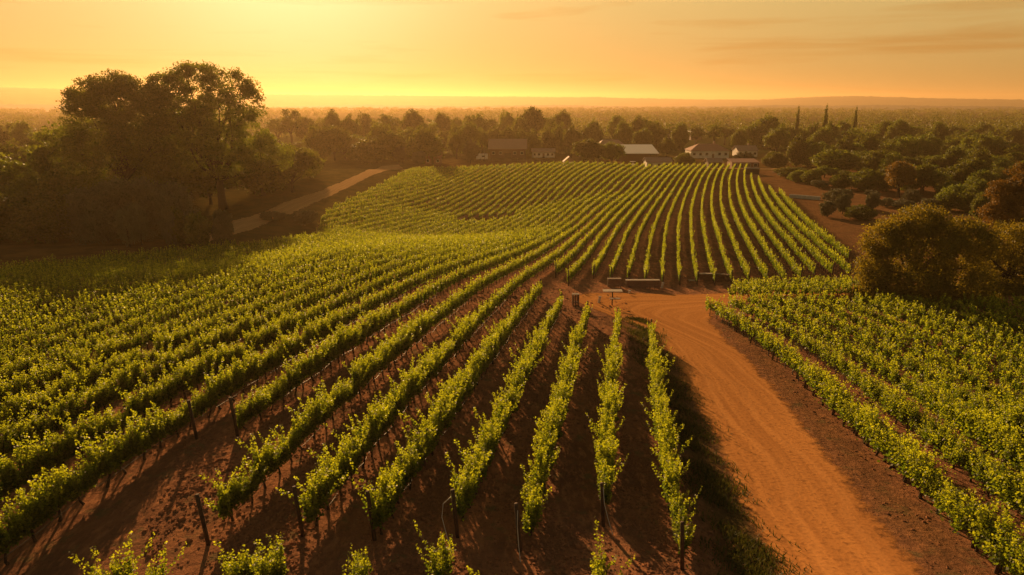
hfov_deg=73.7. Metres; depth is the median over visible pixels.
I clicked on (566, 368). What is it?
grape vine
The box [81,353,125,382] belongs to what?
grape vine
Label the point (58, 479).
grape vine
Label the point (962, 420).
grape vine
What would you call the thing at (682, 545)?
trellis post
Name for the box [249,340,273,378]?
grape vine
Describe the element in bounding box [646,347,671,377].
grape vine
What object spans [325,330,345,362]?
grape vine
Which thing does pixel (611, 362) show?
grape vine
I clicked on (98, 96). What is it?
oak tree
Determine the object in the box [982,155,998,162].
broadleaf tree
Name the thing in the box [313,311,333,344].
grape vine
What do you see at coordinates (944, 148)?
broadleaf tree
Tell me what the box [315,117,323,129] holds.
broadleaf tree
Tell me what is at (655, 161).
farm house
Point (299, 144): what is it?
broadleaf tree
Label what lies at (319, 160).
broadleaf tree
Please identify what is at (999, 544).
grape vine
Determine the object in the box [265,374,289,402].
grape vine
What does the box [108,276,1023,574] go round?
soil clods
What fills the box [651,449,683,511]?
grape vine
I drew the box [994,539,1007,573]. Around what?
trellis post
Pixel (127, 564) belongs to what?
grape vine
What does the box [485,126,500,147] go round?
broadleaf tree
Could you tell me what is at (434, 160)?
farm house
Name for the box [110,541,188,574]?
grape vine
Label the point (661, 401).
grape vine
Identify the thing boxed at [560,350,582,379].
grape vine
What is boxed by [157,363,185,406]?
grape vine
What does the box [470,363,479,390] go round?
grape vine
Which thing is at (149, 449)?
drip hose
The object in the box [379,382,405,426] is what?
grape vine
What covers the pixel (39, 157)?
broadleaf tree
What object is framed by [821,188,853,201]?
round bush
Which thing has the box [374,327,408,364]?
grape vine
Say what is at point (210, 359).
grape vine
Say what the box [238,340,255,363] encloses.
grape vine
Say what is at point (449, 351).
grape vine
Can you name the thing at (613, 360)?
grape vine
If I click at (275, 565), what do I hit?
grape vine
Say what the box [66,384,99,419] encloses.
grape vine
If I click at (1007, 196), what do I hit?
oak tree
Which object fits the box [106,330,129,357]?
grape vine
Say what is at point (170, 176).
broadleaf tree
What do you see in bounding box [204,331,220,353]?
grape vine
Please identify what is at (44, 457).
grape vine
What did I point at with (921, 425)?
grape vine
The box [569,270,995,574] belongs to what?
dirt road
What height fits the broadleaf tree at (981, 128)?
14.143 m
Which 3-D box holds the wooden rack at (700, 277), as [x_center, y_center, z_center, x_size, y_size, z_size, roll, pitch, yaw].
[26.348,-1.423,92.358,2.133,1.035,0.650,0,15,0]
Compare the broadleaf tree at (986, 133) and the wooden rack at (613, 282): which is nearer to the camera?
the wooden rack at (613, 282)
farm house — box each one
[425,152,442,163]
[599,139,622,147]
[642,157,672,166]
[685,141,729,157]
[688,128,701,139]
[731,143,758,156]
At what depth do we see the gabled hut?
262.41 m
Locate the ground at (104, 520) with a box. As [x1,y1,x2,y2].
[0,110,1023,574]
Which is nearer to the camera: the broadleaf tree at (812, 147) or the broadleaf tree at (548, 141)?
the broadleaf tree at (812, 147)
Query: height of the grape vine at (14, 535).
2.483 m
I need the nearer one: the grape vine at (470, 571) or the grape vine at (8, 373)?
the grape vine at (470, 571)
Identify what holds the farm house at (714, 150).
on the ground at (104, 520)
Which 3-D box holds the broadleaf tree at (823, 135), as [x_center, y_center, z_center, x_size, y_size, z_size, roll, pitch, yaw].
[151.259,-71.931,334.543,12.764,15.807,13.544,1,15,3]
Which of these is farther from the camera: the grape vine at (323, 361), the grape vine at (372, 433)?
the grape vine at (323, 361)
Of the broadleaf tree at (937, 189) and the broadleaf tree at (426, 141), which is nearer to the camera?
the broadleaf tree at (937, 189)
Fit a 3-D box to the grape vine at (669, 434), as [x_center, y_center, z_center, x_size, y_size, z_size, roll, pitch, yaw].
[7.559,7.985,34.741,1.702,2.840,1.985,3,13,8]
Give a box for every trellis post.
[187,400,197,439]
[195,493,210,545]
[228,397,238,435]
[292,486,304,536]
[365,490,376,540]
[451,489,459,537]
[514,502,521,551]
[600,482,604,526]
[680,521,683,570]
[970,515,982,547]
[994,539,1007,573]
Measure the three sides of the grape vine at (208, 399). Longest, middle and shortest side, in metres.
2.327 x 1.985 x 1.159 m
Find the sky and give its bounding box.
[0,0,1023,99]
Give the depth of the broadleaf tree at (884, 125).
359.06 m
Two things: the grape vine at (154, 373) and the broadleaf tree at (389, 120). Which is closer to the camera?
the grape vine at (154, 373)
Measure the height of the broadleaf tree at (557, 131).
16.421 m
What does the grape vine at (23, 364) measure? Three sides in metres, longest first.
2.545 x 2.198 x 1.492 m
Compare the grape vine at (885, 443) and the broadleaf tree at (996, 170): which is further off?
the broadleaf tree at (996, 170)
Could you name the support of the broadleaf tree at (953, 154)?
on the ground at (104, 520)
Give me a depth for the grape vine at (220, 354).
41.59 m
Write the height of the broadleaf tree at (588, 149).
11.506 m
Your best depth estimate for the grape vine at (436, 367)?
41.61 m
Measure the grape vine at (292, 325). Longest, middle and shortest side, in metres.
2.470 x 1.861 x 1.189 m
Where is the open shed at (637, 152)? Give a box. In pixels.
[615,144,658,160]
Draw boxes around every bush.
[211,207,233,248]
[258,211,286,220]
[293,209,317,225]
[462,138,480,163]
[732,151,756,158]
[810,180,829,187]
[819,199,836,216]
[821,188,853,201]
[833,191,851,213]
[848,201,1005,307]
[864,190,881,195]
[865,190,880,208]
[879,197,892,206]
[890,198,916,208]
[901,187,922,203]
[920,198,939,207]
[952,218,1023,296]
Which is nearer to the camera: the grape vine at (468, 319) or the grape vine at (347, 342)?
the grape vine at (347, 342)
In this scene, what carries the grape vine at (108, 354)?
on the ground at (104, 520)
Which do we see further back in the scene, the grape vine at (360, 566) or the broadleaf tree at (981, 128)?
the broadleaf tree at (981, 128)
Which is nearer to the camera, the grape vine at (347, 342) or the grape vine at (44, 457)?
the grape vine at (44, 457)
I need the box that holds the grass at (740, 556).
[620,315,811,574]
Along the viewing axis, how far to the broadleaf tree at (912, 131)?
364.03 m
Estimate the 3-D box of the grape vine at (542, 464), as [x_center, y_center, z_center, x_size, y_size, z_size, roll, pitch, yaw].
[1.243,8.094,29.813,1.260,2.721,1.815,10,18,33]
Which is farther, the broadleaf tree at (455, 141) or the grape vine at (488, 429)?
the broadleaf tree at (455, 141)
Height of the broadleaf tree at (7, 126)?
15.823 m
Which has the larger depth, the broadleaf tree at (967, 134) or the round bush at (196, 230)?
the broadleaf tree at (967, 134)
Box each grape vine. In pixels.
[0,364,12,389]
[0,368,20,405]
[0,388,38,427]
[0,402,26,462]
[0,403,7,442]
[0,437,39,500]
[0,496,32,564]
[1,348,36,384]
[4,483,61,542]
[11,401,42,451]
[11,425,57,482]
[14,365,39,401]
[16,464,74,521]
[17,350,46,374]
[18,399,63,443]
[23,380,56,419]
[27,373,89,428]
[31,369,67,411]
[33,358,59,395]
[44,352,70,386]
[47,402,112,457]
[49,425,85,469]
[57,340,99,376]
[60,365,88,397]
[65,350,113,391]
[65,449,101,504]
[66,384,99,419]
[68,531,157,574]
[75,425,119,487]
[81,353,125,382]
[84,378,116,414]
[86,347,108,371]
[86,407,115,444]
[87,331,124,365]
[97,366,131,403]
[101,345,140,378]
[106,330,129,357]
[108,411,139,473]
[110,377,152,420]
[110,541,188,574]
[111,357,144,397]
[111,405,131,434]
[116,347,143,370]
[125,409,159,459]
[140,351,167,386]
[141,347,160,368]
[144,371,169,414]
[145,401,174,448]
[152,321,177,359]
[154,337,177,378]
[155,320,191,355]
[157,341,193,372]
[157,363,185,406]
[166,405,188,436]
[168,356,195,398]
[177,323,196,351]
[177,346,206,390]
[179,341,199,362]
[179,390,206,426]
[183,381,216,417]
[190,329,215,358]
[191,349,216,375]
[198,459,262,520]
[199,318,230,352]
[199,332,230,371]
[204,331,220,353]
[204,357,230,408]
[213,539,261,574]
[220,303,259,342]
[223,358,250,400]
[223,453,267,503]
[227,321,239,347]
[227,336,247,368]
[232,348,257,392]
[235,386,255,429]
[235,425,291,488]
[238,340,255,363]
[242,324,263,354]
[245,321,270,352]
[245,345,267,385]
[245,384,271,419]
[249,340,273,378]
[249,532,288,574]
[257,431,289,474]
[258,382,277,410]
[260,319,281,348]
[261,337,290,372]
[263,307,295,339]
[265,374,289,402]
[269,416,311,461]
[276,322,298,365]
[276,444,348,526]
[280,329,302,360]
[281,357,302,394]
[282,308,300,336]
[282,343,309,387]
[285,377,335,438]
[286,322,317,354]
[291,398,312,449]
[298,315,327,350]
[300,336,338,374]
[304,343,329,380]
[306,433,365,495]
[308,456,339,509]
[311,312,334,340]
[312,376,349,419]
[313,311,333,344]
[314,326,337,368]
[315,392,334,428]
[323,414,370,468]
[325,305,343,332]
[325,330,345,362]
[328,318,359,357]
[330,426,369,480]
[333,378,352,410]
[342,352,376,395]
[342,543,372,574]
[344,322,362,352]
[344,392,389,456]
[347,373,365,403]
[348,457,398,534]
[352,352,374,388]
[356,324,370,347]
[357,311,372,343]
[361,307,381,338]
[364,305,389,334]
[365,350,382,381]
[366,399,390,446]
[371,338,396,375]
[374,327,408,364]
[374,339,394,369]
[376,396,396,436]
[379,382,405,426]
[379,461,406,518]
[385,327,411,358]
[386,447,411,503]
[387,354,428,409]
[389,381,407,417]
[394,434,420,489]
[397,313,416,350]
[397,322,414,354]
[398,410,436,465]
[400,363,427,402]
[402,399,452,455]
[402,432,433,476]
[407,317,422,345]
[411,305,437,337]
[413,520,456,574]
[415,309,428,341]
[416,352,434,389]
[417,360,432,395]
[418,348,445,382]
[424,337,456,371]
[424,342,448,377]
[425,384,461,435]
[426,391,454,444]
[437,371,469,418]
[439,383,457,426]
[441,364,469,411]
[442,339,455,366]
[445,452,488,521]
[446,311,478,348]
[449,325,467,356]
[451,326,464,352]
[452,366,471,403]
[454,438,491,494]
[457,314,477,343]
[459,442,482,507]
[465,314,477,340]
[465,351,481,384]
[466,566,478,574]
[467,376,475,397]
[467,434,490,482]
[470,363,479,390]
[472,415,501,470]
[473,340,494,374]
[473,343,488,379]
[473,407,509,458]
[481,335,494,368]
[483,334,499,363]
[483,402,506,450]
[486,321,503,354]
[488,331,499,359]
[491,321,510,350]
[491,392,519,418]
[492,386,508,433]
[492,390,523,442]
[499,318,511,346]
[500,379,527,417]
[503,360,528,403]
[509,343,543,385]
[509,348,540,382]
[514,340,534,373]
[520,464,549,497]
[520,483,551,535]
[521,353,536,379]
[522,477,540,511]
[526,330,547,368]
[527,442,557,485]
[528,331,550,363]
[529,329,545,354]
[533,326,547,349]
[533,401,564,442]
[533,428,559,473]
[538,425,557,449]
[542,400,568,438]
[542,446,554,482]
[545,396,566,429]
[550,380,565,403]
[551,377,576,414]
[555,372,576,391]
[557,359,578,387]
[557,362,581,393]
[560,336,587,362]
[560,349,577,372]
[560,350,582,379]
[561,341,578,353]
[569,326,586,341]
[569,331,582,351]
[585,409,615,446]
[590,414,624,447]
[590,520,634,574]
[592,434,617,462]
[594,436,619,476]
[594,456,620,491]
[596,348,622,378]
[596,452,627,504]
[597,378,618,405]
[598,378,617,399]
[599,384,626,421]
[599,395,622,417]
[600,399,619,426]
[603,360,621,387]
[604,342,620,357]
[605,349,622,368]
[607,354,617,372]
[640,397,670,433]
[645,358,674,387]
[645,388,673,414]
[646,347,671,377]
[646,416,678,453]
[648,360,666,383]
[648,373,664,406]
[648,380,666,411]
[649,339,666,353]
[649,347,661,363]
[650,373,669,395]
[651,421,692,471]
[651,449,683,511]
[653,398,676,440]
[654,393,669,410]
[654,444,689,487]
[657,415,684,442]
[660,442,679,479]
[668,479,688,521]
[669,513,695,553]
[672,483,700,529]
[803,362,837,396]
[814,370,853,413]
[815,372,828,404]
[828,385,868,422]
[837,398,874,433]
[852,388,890,443]
[856,406,896,455]
[860,373,895,404]
[869,420,919,468]
[874,377,896,414]
[879,384,917,423]
[882,433,936,482]
[894,390,928,433]
[897,445,952,495]
[909,407,933,446]
[913,371,948,412]
[918,465,960,513]
[921,402,958,455]
[926,379,961,418]
[930,472,983,533]
[933,420,976,468]
[936,392,978,432]
[941,482,1018,551]
[952,398,995,441]
[954,438,1005,482]
[961,408,1018,454]
[963,382,1006,415]
[969,443,1014,497]
[976,502,1023,573]
[979,420,1023,465]
[980,396,1022,427]
[984,457,1023,513]
[991,392,1023,438]
[1000,433,1023,476]
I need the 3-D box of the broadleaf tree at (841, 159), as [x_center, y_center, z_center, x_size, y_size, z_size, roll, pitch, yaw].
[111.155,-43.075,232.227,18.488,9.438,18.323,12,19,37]
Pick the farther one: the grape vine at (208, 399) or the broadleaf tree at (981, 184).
the broadleaf tree at (981, 184)
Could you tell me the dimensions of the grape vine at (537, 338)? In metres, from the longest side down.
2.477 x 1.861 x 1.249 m
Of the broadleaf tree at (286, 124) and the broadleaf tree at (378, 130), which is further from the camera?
the broadleaf tree at (286, 124)
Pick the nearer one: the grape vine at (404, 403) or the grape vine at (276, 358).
the grape vine at (404, 403)
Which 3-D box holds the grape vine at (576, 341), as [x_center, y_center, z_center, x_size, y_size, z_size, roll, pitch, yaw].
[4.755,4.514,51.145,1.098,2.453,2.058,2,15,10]
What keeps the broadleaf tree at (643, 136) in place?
on the ground at (104, 520)
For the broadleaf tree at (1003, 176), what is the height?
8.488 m
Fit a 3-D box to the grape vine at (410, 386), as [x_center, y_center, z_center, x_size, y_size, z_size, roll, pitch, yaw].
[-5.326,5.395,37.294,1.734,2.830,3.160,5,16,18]
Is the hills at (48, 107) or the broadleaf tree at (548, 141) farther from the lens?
the hills at (48, 107)
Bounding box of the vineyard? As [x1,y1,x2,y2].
[0,160,1023,574]
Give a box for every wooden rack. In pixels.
[572,293,579,305]
[607,278,620,287]
[625,279,659,288]
[698,273,712,280]
[716,273,725,280]
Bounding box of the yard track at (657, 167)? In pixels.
[397,167,777,169]
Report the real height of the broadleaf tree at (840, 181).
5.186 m
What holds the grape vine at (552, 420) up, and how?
on the ground at (104, 520)
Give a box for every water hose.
[442,497,450,547]
[517,510,520,561]
[603,487,612,533]
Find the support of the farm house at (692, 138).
on the ground at (104, 520)
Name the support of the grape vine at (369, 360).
on the ground at (104, 520)
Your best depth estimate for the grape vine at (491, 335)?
48.47 m
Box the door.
[504,153,510,157]
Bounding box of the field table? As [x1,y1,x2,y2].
[603,289,622,304]
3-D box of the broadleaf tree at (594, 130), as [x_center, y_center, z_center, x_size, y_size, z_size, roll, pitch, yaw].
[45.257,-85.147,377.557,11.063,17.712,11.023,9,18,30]
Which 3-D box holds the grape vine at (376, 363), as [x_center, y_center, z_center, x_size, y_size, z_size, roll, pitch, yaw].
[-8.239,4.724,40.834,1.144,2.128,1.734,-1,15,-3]
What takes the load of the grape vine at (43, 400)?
on the ground at (104, 520)
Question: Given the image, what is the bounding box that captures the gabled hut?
[563,156,573,163]
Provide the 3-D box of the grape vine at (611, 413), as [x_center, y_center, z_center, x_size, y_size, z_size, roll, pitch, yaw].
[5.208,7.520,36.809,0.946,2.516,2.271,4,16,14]
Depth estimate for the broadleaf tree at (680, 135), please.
360.87 m
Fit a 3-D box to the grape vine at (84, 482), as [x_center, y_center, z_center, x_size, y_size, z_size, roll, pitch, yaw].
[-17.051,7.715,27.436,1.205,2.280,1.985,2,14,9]
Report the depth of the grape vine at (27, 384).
38.38 m
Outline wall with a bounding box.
[789,194,820,199]
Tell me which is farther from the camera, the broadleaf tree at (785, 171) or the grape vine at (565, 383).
the broadleaf tree at (785, 171)
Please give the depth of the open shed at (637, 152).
294.06 m
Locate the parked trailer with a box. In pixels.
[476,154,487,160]
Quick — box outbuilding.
[531,148,555,157]
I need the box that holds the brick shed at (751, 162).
[727,158,759,167]
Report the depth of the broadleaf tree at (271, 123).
386.07 m
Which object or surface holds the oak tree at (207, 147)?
on the ground at (104, 520)
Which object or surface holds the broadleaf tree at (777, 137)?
on the ground at (104, 520)
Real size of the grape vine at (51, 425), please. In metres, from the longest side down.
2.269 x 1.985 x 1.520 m
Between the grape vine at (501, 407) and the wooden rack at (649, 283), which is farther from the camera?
the wooden rack at (649, 283)
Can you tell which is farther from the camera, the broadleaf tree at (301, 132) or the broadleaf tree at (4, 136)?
the broadleaf tree at (301, 132)
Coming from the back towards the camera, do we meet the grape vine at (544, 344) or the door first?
the door
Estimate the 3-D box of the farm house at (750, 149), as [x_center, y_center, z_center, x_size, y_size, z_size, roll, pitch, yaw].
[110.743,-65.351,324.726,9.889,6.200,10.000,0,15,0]
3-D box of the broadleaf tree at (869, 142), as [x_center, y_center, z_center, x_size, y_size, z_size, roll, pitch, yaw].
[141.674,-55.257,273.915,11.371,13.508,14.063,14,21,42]
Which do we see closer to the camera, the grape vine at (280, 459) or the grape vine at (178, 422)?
the grape vine at (280, 459)
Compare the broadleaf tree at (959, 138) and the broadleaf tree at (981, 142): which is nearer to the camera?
the broadleaf tree at (981, 142)
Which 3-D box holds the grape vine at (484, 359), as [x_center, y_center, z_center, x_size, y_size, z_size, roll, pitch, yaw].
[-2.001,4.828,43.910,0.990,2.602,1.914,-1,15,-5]
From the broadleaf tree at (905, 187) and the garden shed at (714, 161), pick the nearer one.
the broadleaf tree at (905, 187)
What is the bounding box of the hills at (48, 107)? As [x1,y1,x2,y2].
[0,104,1022,111]
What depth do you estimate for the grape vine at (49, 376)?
39.74 m
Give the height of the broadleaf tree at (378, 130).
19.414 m
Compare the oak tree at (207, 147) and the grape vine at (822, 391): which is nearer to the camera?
the grape vine at (822, 391)
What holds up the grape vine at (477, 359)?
on the ground at (104, 520)
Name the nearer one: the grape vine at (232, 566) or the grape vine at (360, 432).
the grape vine at (232, 566)
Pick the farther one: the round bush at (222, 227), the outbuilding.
the outbuilding
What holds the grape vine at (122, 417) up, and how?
on the ground at (104, 520)
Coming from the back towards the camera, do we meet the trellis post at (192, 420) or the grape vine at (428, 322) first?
the grape vine at (428, 322)
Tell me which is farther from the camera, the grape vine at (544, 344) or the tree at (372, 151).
the tree at (372, 151)
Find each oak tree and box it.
[40,68,192,201]
[138,59,295,209]
[973,161,1023,251]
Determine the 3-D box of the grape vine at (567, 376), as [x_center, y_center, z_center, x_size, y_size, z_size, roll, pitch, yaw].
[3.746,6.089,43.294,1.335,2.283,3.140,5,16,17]
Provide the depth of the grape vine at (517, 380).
40.60 m
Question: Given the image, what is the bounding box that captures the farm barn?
[488,139,526,157]
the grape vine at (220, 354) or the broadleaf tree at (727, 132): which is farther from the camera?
the broadleaf tree at (727, 132)
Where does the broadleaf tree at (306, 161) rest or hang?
on the ground at (104, 520)
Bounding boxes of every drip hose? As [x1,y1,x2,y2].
[0,293,408,560]
[238,299,471,508]
[249,295,436,423]
[319,307,499,516]
[382,306,532,523]
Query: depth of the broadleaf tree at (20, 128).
298.03 m
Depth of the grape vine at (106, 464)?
28.30 m
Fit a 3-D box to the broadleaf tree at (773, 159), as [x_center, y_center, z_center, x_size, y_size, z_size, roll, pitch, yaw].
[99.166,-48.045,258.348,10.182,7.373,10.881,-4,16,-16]
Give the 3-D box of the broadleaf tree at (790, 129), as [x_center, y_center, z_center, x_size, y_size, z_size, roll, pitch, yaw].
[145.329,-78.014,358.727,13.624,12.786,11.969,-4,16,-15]
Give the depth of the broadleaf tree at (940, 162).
218.53 m
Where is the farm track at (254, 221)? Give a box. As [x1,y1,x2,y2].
[209,165,401,241]
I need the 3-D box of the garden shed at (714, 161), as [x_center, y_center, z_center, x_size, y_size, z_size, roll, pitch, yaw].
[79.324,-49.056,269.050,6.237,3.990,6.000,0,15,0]
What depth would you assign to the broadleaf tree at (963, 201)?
144.38 m
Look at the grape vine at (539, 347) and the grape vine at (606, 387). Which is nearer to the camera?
the grape vine at (606, 387)
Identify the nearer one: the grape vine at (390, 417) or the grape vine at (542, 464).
the grape vine at (542, 464)
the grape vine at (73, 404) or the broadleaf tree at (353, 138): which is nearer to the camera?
the grape vine at (73, 404)
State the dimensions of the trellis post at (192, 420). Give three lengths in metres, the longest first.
2.350 x 0.160 x 0.160 m
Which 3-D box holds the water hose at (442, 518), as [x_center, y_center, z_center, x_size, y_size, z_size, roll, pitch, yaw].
[-2.341,8.772,24.883,0.466,1.857,1.473,-1,15,-5]
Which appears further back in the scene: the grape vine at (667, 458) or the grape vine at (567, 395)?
the grape vine at (567, 395)
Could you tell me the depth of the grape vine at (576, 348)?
49.66 m
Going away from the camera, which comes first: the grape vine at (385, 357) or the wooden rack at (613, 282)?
the grape vine at (385, 357)
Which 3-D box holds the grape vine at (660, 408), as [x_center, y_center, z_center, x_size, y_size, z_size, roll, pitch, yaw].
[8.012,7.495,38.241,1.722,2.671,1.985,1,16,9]
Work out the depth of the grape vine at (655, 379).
44.07 m
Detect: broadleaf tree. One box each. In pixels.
[0,125,12,151]
[0,138,30,174]
[0,152,46,204]
[3,122,15,133]
[8,120,32,151]
[16,132,42,148]
[17,129,36,145]
[20,121,109,187]
[20,132,43,159]
[26,161,117,232]
[128,127,198,192]
[176,166,237,204]
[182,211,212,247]
[223,139,299,195]
[262,118,288,142]
[276,109,305,144]
[279,144,321,192]
[290,140,305,148]
[292,116,317,139]
[295,147,324,177]
[302,122,336,160]
[312,125,351,160]
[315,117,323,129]
[322,109,341,128]
[336,134,357,159]
[341,113,362,136]
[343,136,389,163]
[345,134,365,150]
[356,110,374,137]
[364,120,392,159]
[374,114,397,131]
[380,128,408,161]
[385,118,400,134]
[398,108,424,132]
[398,127,418,157]
[404,125,445,163]
[419,119,439,134]
[432,112,451,134]
[435,131,448,152]
[446,129,464,158]
[447,123,464,153]
[448,117,462,132]
[460,112,488,146]
[460,121,480,142]
[476,126,489,153]
[483,118,501,146]
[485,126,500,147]
[497,110,514,133]
[497,125,517,138]
[511,117,531,133]
[517,105,546,132]
[525,128,542,154]
[540,117,559,134]
[540,127,556,147]
[551,122,566,153]
[553,109,572,132]
[562,125,581,155]
[570,138,603,161]
[581,129,586,140]
[584,117,603,141]
[600,141,625,165]
[605,124,618,137]
[606,114,625,134]
[613,121,634,143]
[631,115,647,132]
[631,127,654,145]
[636,117,648,131]
[642,120,667,148]
[658,136,676,156]
[662,124,675,139]
[670,122,689,149]
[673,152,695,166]
[688,125,707,144]
[705,124,723,143]
[718,124,736,144]
[728,127,748,147]
[742,124,761,146]
[747,112,785,148]
[761,151,789,167]
[762,124,792,151]
[774,166,806,177]
[785,127,796,134]
[786,131,807,165]
[786,169,804,181]
[788,127,810,147]
[795,137,817,166]
[799,168,823,184]
[806,121,820,135]
[806,141,834,167]
[808,148,863,169]
[809,125,834,145]
[815,165,836,177]
[825,121,840,136]
[828,169,850,176]
[828,171,851,188]
[831,127,867,144]
[831,135,856,150]
[836,118,857,133]
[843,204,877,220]
[847,167,884,190]
[848,142,866,151]
[849,150,872,170]
[853,133,881,152]
[856,148,893,171]
[865,129,884,143]
[870,120,916,140]
[873,120,892,137]
[873,164,896,191]
[876,150,903,170]
[878,136,902,151]
[884,123,900,140]
[884,160,917,196]
[887,119,909,136]
[888,134,923,157]
[900,164,920,189]
[901,156,920,165]
[904,165,951,193]
[911,159,934,193]
[913,126,924,135]
[913,134,936,156]
[913,155,931,165]
[922,155,942,159]
[923,132,944,158]
[924,127,941,139]
[927,156,952,169]
[933,121,950,139]
[934,166,957,184]
[934,179,964,194]
[934,183,967,210]
[940,144,955,156]
[941,136,958,146]
[943,135,969,145]
[943,145,967,164]
[943,158,980,183]
[948,125,968,135]
[953,157,991,172]
[953,184,977,212]
[959,130,984,138]
[959,134,979,149]
[963,145,994,168]
[964,148,971,157]
[964,169,1000,186]
[964,178,989,193]
[967,142,1009,157]
[968,121,995,133]
[969,191,992,219]
[970,131,998,154]
[982,128,996,136]
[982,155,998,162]
[986,135,1008,145]
[988,158,1018,169]
[989,165,1004,187]
[997,147,1023,164]
[998,165,1018,180]
[1000,127,1023,143]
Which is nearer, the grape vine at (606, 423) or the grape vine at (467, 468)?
the grape vine at (467, 468)
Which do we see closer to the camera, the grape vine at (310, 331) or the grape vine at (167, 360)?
the grape vine at (167, 360)
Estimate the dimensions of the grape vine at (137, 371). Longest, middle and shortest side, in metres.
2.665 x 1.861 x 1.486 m
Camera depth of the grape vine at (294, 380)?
38.17 m
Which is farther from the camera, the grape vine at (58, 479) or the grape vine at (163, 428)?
the grape vine at (163, 428)
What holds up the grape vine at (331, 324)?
on the ground at (104, 520)
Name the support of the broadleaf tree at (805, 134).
on the ground at (104, 520)
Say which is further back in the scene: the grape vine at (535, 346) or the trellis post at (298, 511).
the grape vine at (535, 346)
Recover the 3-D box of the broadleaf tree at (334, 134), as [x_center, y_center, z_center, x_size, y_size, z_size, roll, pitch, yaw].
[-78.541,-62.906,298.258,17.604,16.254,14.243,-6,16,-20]
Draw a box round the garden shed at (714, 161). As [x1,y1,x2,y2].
[704,158,723,167]
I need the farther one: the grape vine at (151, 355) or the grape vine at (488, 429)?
the grape vine at (151, 355)
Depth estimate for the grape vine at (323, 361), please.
41.92 m
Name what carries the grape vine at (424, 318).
on the ground at (104, 520)
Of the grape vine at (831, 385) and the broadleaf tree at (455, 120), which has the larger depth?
the broadleaf tree at (455, 120)
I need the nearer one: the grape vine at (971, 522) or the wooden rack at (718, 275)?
the grape vine at (971, 522)
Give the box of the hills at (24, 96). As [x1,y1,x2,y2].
[0,87,1023,106]
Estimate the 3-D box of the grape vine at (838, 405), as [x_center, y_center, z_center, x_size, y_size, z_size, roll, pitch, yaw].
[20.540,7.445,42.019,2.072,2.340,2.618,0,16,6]
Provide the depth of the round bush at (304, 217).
151.84 m
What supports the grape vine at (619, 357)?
on the ground at (104, 520)
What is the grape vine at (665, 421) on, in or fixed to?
on the ground at (104, 520)
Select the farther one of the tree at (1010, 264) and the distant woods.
the distant woods
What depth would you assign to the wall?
168.12 m
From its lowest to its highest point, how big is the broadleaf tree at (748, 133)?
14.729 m
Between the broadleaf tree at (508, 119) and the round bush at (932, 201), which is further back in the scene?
the broadleaf tree at (508, 119)
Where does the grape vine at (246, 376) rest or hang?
on the ground at (104, 520)
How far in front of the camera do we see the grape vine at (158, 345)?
44.85 m
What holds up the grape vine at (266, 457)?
on the ground at (104, 520)
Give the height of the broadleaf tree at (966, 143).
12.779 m
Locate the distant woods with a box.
[0,106,1023,141]
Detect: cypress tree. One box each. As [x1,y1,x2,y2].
[794,106,799,129]
[822,105,827,126]
[852,107,857,127]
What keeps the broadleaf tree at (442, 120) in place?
on the ground at (104, 520)
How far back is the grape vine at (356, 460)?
28.81 m
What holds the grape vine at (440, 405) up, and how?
on the ground at (104, 520)
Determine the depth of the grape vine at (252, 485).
26.82 m
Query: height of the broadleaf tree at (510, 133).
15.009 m
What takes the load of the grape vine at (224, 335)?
on the ground at (104, 520)
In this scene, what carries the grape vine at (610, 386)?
on the ground at (104, 520)
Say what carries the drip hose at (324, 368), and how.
on the ground at (104, 520)
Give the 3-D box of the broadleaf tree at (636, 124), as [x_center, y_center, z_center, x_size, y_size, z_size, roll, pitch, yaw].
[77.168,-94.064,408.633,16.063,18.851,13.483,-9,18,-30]
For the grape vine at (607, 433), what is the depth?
34.50 m
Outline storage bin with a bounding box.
[745,168,759,173]
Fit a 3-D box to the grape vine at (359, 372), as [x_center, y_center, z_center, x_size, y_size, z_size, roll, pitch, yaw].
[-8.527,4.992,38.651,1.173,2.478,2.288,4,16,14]
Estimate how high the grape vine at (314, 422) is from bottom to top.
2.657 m
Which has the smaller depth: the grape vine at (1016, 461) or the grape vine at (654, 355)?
the grape vine at (1016, 461)
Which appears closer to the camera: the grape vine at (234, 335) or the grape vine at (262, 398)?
the grape vine at (262, 398)
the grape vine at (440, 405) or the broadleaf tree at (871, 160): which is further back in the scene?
the broadleaf tree at (871, 160)
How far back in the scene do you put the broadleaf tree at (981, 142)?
263.86 m
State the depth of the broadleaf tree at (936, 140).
274.72 m
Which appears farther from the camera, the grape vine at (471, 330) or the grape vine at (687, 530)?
the grape vine at (471, 330)
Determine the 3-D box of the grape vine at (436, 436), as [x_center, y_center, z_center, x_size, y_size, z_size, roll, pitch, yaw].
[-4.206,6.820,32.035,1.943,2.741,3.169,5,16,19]
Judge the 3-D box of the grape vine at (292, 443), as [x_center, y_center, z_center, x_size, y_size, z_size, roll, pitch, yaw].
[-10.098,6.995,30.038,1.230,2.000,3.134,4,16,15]
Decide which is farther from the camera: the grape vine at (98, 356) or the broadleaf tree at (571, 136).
the broadleaf tree at (571, 136)
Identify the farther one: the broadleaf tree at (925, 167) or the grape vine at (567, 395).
the broadleaf tree at (925, 167)
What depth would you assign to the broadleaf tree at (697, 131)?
386.57 m
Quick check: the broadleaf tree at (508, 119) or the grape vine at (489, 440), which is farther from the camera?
the broadleaf tree at (508, 119)

